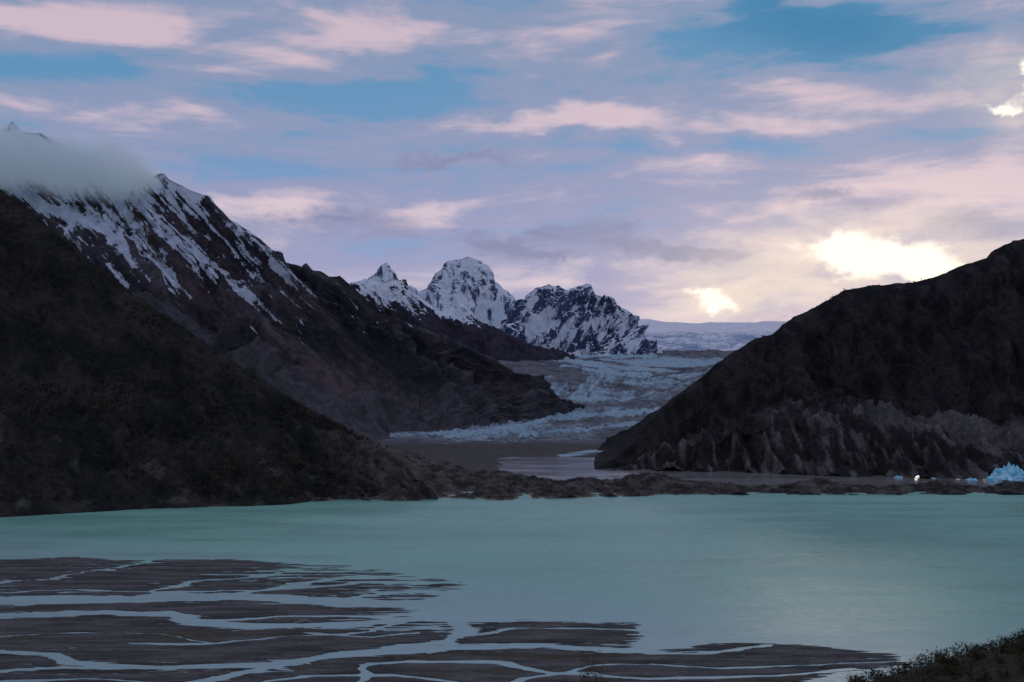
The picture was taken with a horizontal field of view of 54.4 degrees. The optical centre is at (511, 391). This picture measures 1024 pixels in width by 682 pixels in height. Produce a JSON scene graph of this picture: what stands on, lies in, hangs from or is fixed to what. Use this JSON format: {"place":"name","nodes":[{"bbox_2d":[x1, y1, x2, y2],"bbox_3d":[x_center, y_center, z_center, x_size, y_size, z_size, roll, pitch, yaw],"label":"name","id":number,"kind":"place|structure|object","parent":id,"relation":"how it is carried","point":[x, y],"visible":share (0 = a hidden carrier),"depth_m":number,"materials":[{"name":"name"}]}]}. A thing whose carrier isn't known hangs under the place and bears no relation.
{"place":"outdoors","nodes":[
{"label":"outdoors","id":0,"kind":"place"},
{"bbox_2d":[0,189,437,516],"bbox_3d":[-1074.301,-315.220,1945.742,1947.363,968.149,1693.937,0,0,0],"label":"forested hill","id":1,"kind":"structure","parent":0,"point":[403,476],"depth_m":1452.03,"materials":[{"name":"plant"}]},
{"bbox_2d":[0,191,387,501],"bbox_3d":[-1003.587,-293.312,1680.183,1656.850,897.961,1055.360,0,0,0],"label":"hillside trees","id":2,"kind":"object","parent":1,"relation":"on","point":[217,477],"visible":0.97,"depth_m":1418.63,"materials":[{"name":"green plant"}]},
{"bbox_2d":[0,121,586,439],"bbox_3d":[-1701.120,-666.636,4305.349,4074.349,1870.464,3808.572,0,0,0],"label":"rocky mountain","id":3,"kind":"structure","parent":0,"point":[341,350],"depth_m":3859.06,"materials":[{"name":"grey stone"}]},
{"bbox_2d":[368,256,515,327],"bbox_3d":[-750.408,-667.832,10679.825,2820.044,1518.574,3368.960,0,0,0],"label":"snow peak","id":4,"kind":"structure","parent":0,"point":[477,289],"depth_m":10101.35,"materials":[{"name":"white snow"}]},
{"bbox_2d":[0,557,907,681],"bbox_3d":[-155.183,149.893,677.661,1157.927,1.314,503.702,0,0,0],"label":"river delta","id":5,"kind":"object","parent":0,"point":[108,638],"visible":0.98,"depth_m":597.47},
{"bbox_2d":[349,278,575,361],"bbox_3d":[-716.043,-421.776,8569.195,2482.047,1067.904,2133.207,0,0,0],"label":"snowy ridge","id":6,"kind":"structure","parent":0,"point":[460,323],"depth_m":8150.12,"materials":[{"name":"white snow"}]},
{"bbox_2d":[0,492,1023,681],"bbox_3d":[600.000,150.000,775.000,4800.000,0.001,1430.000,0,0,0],"label":"lake","id":7,"kind":"structure","parent":0,"point":[906,577],"depth_m":863.76,"materials":[{"name":"liquid"}]},
{"bbox_2d":[0,0,1023,322],"label":"sky","id":8,"kind":"structure","parent":0,"point":[685,161],"materials":[{"name":"blue"}]},
{"bbox_2d":[374,349,735,489],"bbox_3d":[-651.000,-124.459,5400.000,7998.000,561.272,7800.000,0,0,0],"label":"glacier","id":9,"kind":"object","parent":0,"point":[616,393],"visible":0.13,"depth_m":4375.79,"materials":[{"name":"white ice"}]},
{"bbox_2d":[497,283,662,355],"bbox_3d":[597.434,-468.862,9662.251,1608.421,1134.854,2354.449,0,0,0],"label":"snow peak","id":10,"kind":"structure","parent":0,"point":[580,319],"depth_m":9038.03,"materials":[{"name":"white snow"}]},
{"bbox_2d":[312,453,1023,501],"bbox_3d":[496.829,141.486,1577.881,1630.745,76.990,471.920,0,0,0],"label":"moraine ridge","id":11,"kind":"structure","parent":0,"point":[446,484],"depth_m":1492.18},
{"bbox_2d":[335,457,1023,493],"bbox_3d":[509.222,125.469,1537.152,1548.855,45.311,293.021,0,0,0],"label":"moraine shrubs","id":12,"kind":"object","parent":11,"relation":"on","point":[689,480],"visible":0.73,"depth_m":1510.37,"materials":[{"name":"green plant"}]},
{"bbox_2d":[638,319,785,350],"bbox_3d":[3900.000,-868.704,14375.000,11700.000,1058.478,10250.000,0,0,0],"label":"ice field","id":13,"kind":"structure","parent":0,"point":[720,336],"depth_m":11932.60,"materials":[{"name":"white ice"}]},
{"bbox_2d":[461,457,1023,491],"bbox_3d":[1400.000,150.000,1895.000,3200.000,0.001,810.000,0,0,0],"label":"glacial lagoon","id":14,"kind":"structure","parent":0,"point":[559,468],"depth_m":1780.17,"materials":[{"name":"liquid"}]},
{"bbox_2d":[986,474,1001,480],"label":"iceberg","id":15,"kind":"object","parent":14,"relation":"on","point":[992,478],"visible":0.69,"depth_m":1676.45,"materials":[{"name":"blue ice"}]},
{"bbox_2d":[991,462,1023,480],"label":"iceberg","id":16,"kind":"object","parent":14,"relation":"on","point":[1009,472],"visible":0.54,"depth_m":1683.00,"materials":[{"name":"blue ice"}]},
{"bbox_2d":[594,239,1023,478],"bbox_3d":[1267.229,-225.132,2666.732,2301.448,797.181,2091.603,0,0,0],"label":"rocky hill","id":17,"kind":"structure","parent":0,"point":[709,421],"depth_m":2257.77,"materials":[{"name":"grey stone"}]},
{"bbox_2d":[750,240,1023,413],"bbox_3d":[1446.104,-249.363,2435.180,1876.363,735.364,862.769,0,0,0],"label":"hillside shrubs","id":18,"kind":"object","parent":17,"relation":"on","point":[844,394],"visible":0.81,"depth_m":2415.43,"materials":[{"name":"plant"}]},
{"bbox_2d":[869,642,1023,681],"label":"foreground hillside","id":19,"kind":"structure","parent":0,"point":[1016,674],"depth_m":72.54,"materials":[{"name":"soil"}]},
{"bbox_2d":[536,645,649,681],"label":"dry bush","id":20,"kind":"object","parent":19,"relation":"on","point":[585,675],"visible":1,"depth_m":58.09,"materials":[{"name":"brown plant"}]},
{"bbox_2d":[844,628,1023,681],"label":"foreground shrubs","id":21,"kind":"object","parent":19,"relation":"on","point":[943,658],"visible":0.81,"depth_m":75.51,"materials":[{"name":"green plant"}]}
]}

